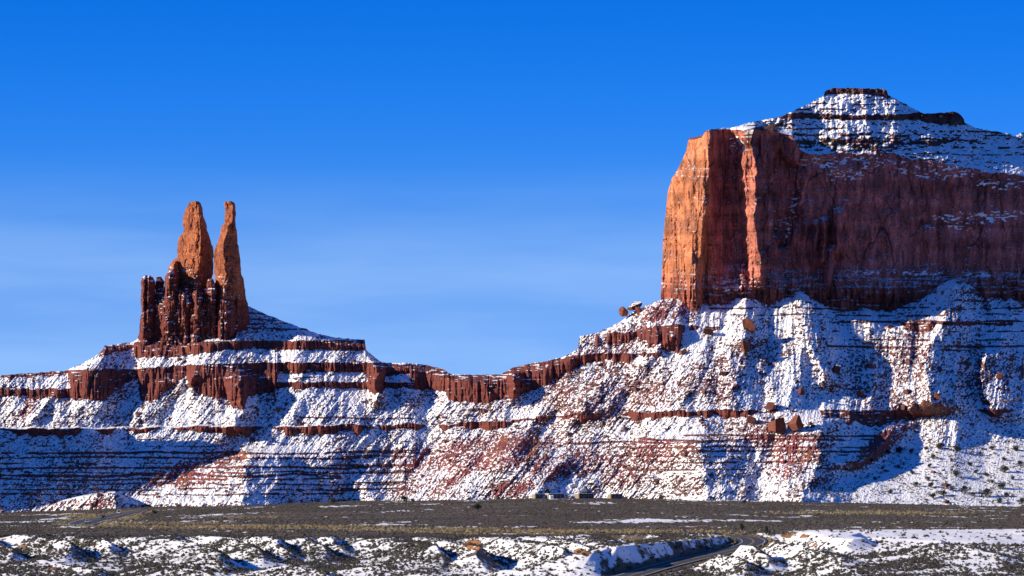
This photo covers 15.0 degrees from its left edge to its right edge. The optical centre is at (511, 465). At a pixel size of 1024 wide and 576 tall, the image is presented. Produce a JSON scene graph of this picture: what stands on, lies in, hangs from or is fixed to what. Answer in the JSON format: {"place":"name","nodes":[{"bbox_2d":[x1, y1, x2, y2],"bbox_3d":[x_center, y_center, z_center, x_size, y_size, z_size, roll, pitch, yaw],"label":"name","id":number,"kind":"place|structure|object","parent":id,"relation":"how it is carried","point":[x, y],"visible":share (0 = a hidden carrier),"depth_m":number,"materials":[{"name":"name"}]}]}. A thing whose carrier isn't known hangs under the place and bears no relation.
{"place":"outdoors","nodes":[
{"label":"outdoors","id":0,"kind":"place"},
{"bbox_2d":[66,509,766,575],"bbox_3d":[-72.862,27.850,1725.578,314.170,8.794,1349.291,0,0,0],"label":"road","id":1,"kind":"structure","parent":0,"point":[665,565],"depth_m":1243.83,"materials":[{"name":"grey asphalt"}]},
{"bbox_2d":[0,279,1023,512],"bbox_3d":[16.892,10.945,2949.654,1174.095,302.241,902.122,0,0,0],"label":"hills","id":2,"kind":"structure","parent":0,"point":[240,385],"depth_m":2690.55,"materials":[{"name":"white snow"}]},
{"bbox_2d":[137,201,249,346],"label":"rock tower","id":3,"kind":"structure","parent":2,"relation":"on","point":[190,301],"depth_m":2772.25,"materials":[{"name":"red stone"}]},
{"bbox_2d":[0,281,1023,511],"bbox_3d":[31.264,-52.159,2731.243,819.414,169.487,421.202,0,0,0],"label":"rubble","id":4,"kind":"object","parent":2,"relation":"on","point":[703,391],"visible":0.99,"depth_m":2680.96,"materials":[{"name":"brown stone"}]},
{"bbox_2d":[619,306,627,316],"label":"boulder","id":5,"kind":"object","parent":2,"relation":"on","point":[623,311],"visible":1,"depth_m":2783.40,"materials":[{"name":"brown stone"}]},
{"bbox_2d":[627,301,641,310],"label":"boulder","id":6,"kind":"object","parent":2,"relation":"on","point":[632,306],"visible":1,"depth_m":2787.63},
{"bbox_2d":[679,349,686,353],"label":"boulder","id":7,"kind":"object","parent":2,"relation":"on","point":[683,351],"visible":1,"depth_m":2715.41,"materials":[{"name":"brown stone"}]},
{"bbox_2d":[703,328,713,335],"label":"boulder","id":8,"kind":"object","parent":2,"relation":"on","point":[707,331],"visible":1,"depth_m":2735.52,"materials":[{"name":"brown stone"}]},
{"bbox_2d":[741,341,749,351],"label":"boulder","id":9,"kind":"object","parent":2,"relation":"on","point":[744,346],"visible":1,"depth_m":2706.35,"materials":[{"name":"brown stone"}]},
{"bbox_2d":[742,319,754,332],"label":"boulder","id":10,"kind":"object","parent":2,"relation":"on","point":[748,324],"visible":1,"depth_m":2730.45,"materials":[{"name":"brown stone"}]},
{"bbox_2d":[746,415,755,423],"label":"boulder","id":11,"kind":"object","parent":2,"relation":"on","point":[750,419],"visible":1,"depth_m":2627.16,"materials":[{"name":"brown stone"}]},
{"bbox_2d":[765,402,774,409],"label":"boulder","id":12,"kind":"object","parent":2,"relation":"on","point":[770,405],"visible":1,"depth_m":2647.78,"materials":[{"name":"brown stone"}]},
{"bbox_2d":[768,417,785,433],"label":"boulder","id":13,"kind":"object","parent":2,"relation":"on","point":[777,425],"visible":1,"depth_m":2609.46,"materials":[{"name":"brown stone"}]},
{"bbox_2d":[787,414,803,430],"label":"boulder","id":14,"kind":"object","parent":2,"relation":"on","point":[795,423],"visible":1,"depth_m":2607.04,"materials":[{"name":"brown stone"}]},
{"bbox_2d":[797,387,804,394],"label":"boulder","id":15,"kind":"object","parent":2,"relation":"on","point":[800,391],"visible":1,"depth_m":2674.64,"materials":[{"name":"brown stone"}]},
{"bbox_2d":[832,363,840,373],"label":"boulder","id":16,"kind":"object","parent":2,"relation":"on","point":[836,368],"visible":1,"depth_m":2715.36,"materials":[{"name":"brown stone"}]},
{"bbox_2d":[661,88,1023,312],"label":"mesa","id":17,"kind":"structure","parent":2,"relation":"on","point":[841,200],"depth_m":2850.19,"materials":[{"name":"red stone"}]},
{"bbox_2d":[857,391,863,396],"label":"boulder","id":18,"kind":"object","parent":2,"relation":"on","point":[860,393],"visible":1,"depth_m":2701.79,"materials":[{"name":"brown stone"}]},
{"bbox_2d":[867,363,873,367],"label":"boulder","id":19,"kind":"object","parent":2,"relation":"on","point":[869,365],"visible":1,"depth_m":2738.82,"materials":[{"name":"brown stone"}]},
{"bbox_2d":[896,446,906,452],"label":"juniper tree","id":20,"kind":"object","parent":2,"relation":"on","point":[899,449],"visible":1,"depth_m":2652.06,"materials":[{"name":"green plant"}]},
{"bbox_2d":[782,434,1023,505],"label":"brush","id":21,"kind":"object","parent":2,"relation":"on","point":[825,492],"visible":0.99,"depth_m":2587.09,"materials":[{"name":"plant"}]},
{"bbox_2d":[903,389,909,394],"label":"boulder","id":22,"kind":"object","parent":2,"relation":"on","point":[906,391],"visible":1,"depth_m":2709.91,"materials":[{"name":"brown stone"}]},
{"bbox_2d":[927,492,936,497],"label":"juniper tree","id":23,"kind":"object","parent":2,"relation":"on","point":[933,494],"visible":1,"depth_m":2552.37,"materials":[{"name":"green plant"}]},
{"bbox_2d":[934,392,939,399],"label":"boulder","id":24,"kind":"object","parent":2,"relation":"on","point":[936,396],"visible":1,"depth_m":2692.06,"materials":[{"name":"brown stone"}]},
{"bbox_2d":[938,490,947,495],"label":"juniper tree","id":25,"kind":"object","parent":2,"relation":"on","point":[943,493],"visible":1,"depth_m":2556.81,"materials":[{"name":"green plant"}]},
{"bbox_2d":[949,469,959,476],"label":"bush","id":26,"kind":"object","parent":2,"relation":"on","point":[956,473],"visible":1,"depth_m":2598.40,"materials":[{"name":"green plant"}]},
{"bbox_2d":[953,445,960,450],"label":"juniper tree","id":27,"kind":"object","parent":2,"relation":"on","point":[957,448],"visible":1,"depth_m":2652.82,"materials":[{"name":"green plant"}]},
{"bbox_2d":[959,485,971,492],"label":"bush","id":28,"kind":"object","parent":2,"relation":"on","point":[965,488],"visible":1,"depth_m":2566.03,"materials":[{"name":"green plant"}]},
{"bbox_2d":[978,488,991,497],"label":"juniper tree","id":29,"kind":"object","parent":2,"relation":"on","point":[986,492],"visible":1,"depth_m":2560.49,"materials":[{"name":"green plant"}]},
{"bbox_2d":[996,373,1002,378],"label":"boulder","id":30,"kind":"object","parent":2,"relation":"on","point":[999,375],"visible":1,"depth_m":2758.19,"materials":[{"name":"brown stone"}]},
{"bbox_2d":[993,481,1011,489],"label":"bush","id":31,"kind":"object","parent":2,"relation":"on","point":[1002,484],"visible":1,"depth_m":2578.66,"materials":[{"name":"green plant"}]},
{"bbox_2d":[999,465,1009,472],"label":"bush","id":32,"kind":"object","parent":2,"relation":"on","point":[1004,468],"visible":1,"depth_m":2617.53,"materials":[{"name":"green plant"}]},
{"bbox_2d":[1016,460,1023,466],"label":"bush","id":33,"kind":"object","parent":2,"relation":"on","point":[1019,463],"visible":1,"depth_m":2632.29,"materials":[{"name":"green plant"}]},
{"bbox_2d":[0,498,1023,575],"bbox_3d":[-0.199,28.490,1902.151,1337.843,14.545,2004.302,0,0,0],"label":"ground","id":34,"kind":"structure","parent":0,"point":[672,552],"depth_m":1266.93,"materials":[{"name":"white snow"}]},
{"bbox_2d":[400,495,407,501],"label":"juniper tree","id":35,"kind":"object","parent":34,"relation":"on","point":[404,498],"visible":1,"depth_m":2528.62,"materials":[{"name":"green plant"}]},
{"bbox_2d":[472,503,481,509],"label":"juniper tree","id":36,"kind":"object","parent":34,"relation":"on","point":[477,506],"visible":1,"depth_m":2026.38,"materials":[{"name":"green plant"}]},
{"bbox_2d":[0,526,1023,575],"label":"sagebrush","id":37,"kind":"object","parent":34,"relation":"on","point":[590,538],"visible":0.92,"depth_m":1165.47,"materials":[{"name":"green plant"}]},
{"bbox_2d":[0,498,1023,538],"bbox_3d":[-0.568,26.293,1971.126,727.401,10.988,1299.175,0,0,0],"label":"brush","id":38,"kind":"object","parent":34,"relation":"on","point":[14,530],"visible":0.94,"depth_m":1758.65,"materials":[{"name":"plant"}]},
{"bbox_2d":[53,509,1000,550],"bbox_3d":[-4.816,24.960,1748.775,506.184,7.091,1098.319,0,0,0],"label":"dry grass","id":39,"kind":"structure","parent":34,"relation":"on","point":[333,527],"depth_m":1503.33,"materials":[{"name":"beige plant"}]},
{"bbox_2d":[532,494,542,498],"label":"cabin","id":40,"kind":"object","parent":34,"relation":"on","point":[536,496],"visible":0.87,"depth_m":2571.31,"materials":[{"name":"beige wood"}]},
{"bbox_2d":[545,493,563,498],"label":"cabin","id":41,"kind":"object","parent":34,"relation":"on","point":[558,495],"visible":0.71,"depth_m":2572.68,"materials":[{"name":"beige wood"}]},
{"bbox_2d":[575,493,593,497],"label":"cabin","id":42,"kind":"object","parent":34,"relation":"on","point":[583,495],"visible":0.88,"depth_m":2572.03,"materials":[{"name":"beige wood"}]},
{"bbox_2d":[579,486,591,492],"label":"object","id":43,"kind":"structure","parent":34,"relation":"on","point":[585,489],"depth_m":2583.59,"materials":[{"name":"stone"}]},
{"bbox_2d":[608,494,622,498],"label":"cabin","id":44,"kind":"object","parent":34,"relation":"on","point":[614,496],"visible":0.88,"depth_m":2571.74,"materials":[{"name":"beige wood"}]},
{"bbox_2d":[0,0,1023,375],"label":"sky","id":45,"kind":"structure","parent":0,"point":[457,187],"materials":[{"name":"blue"}]}
]}

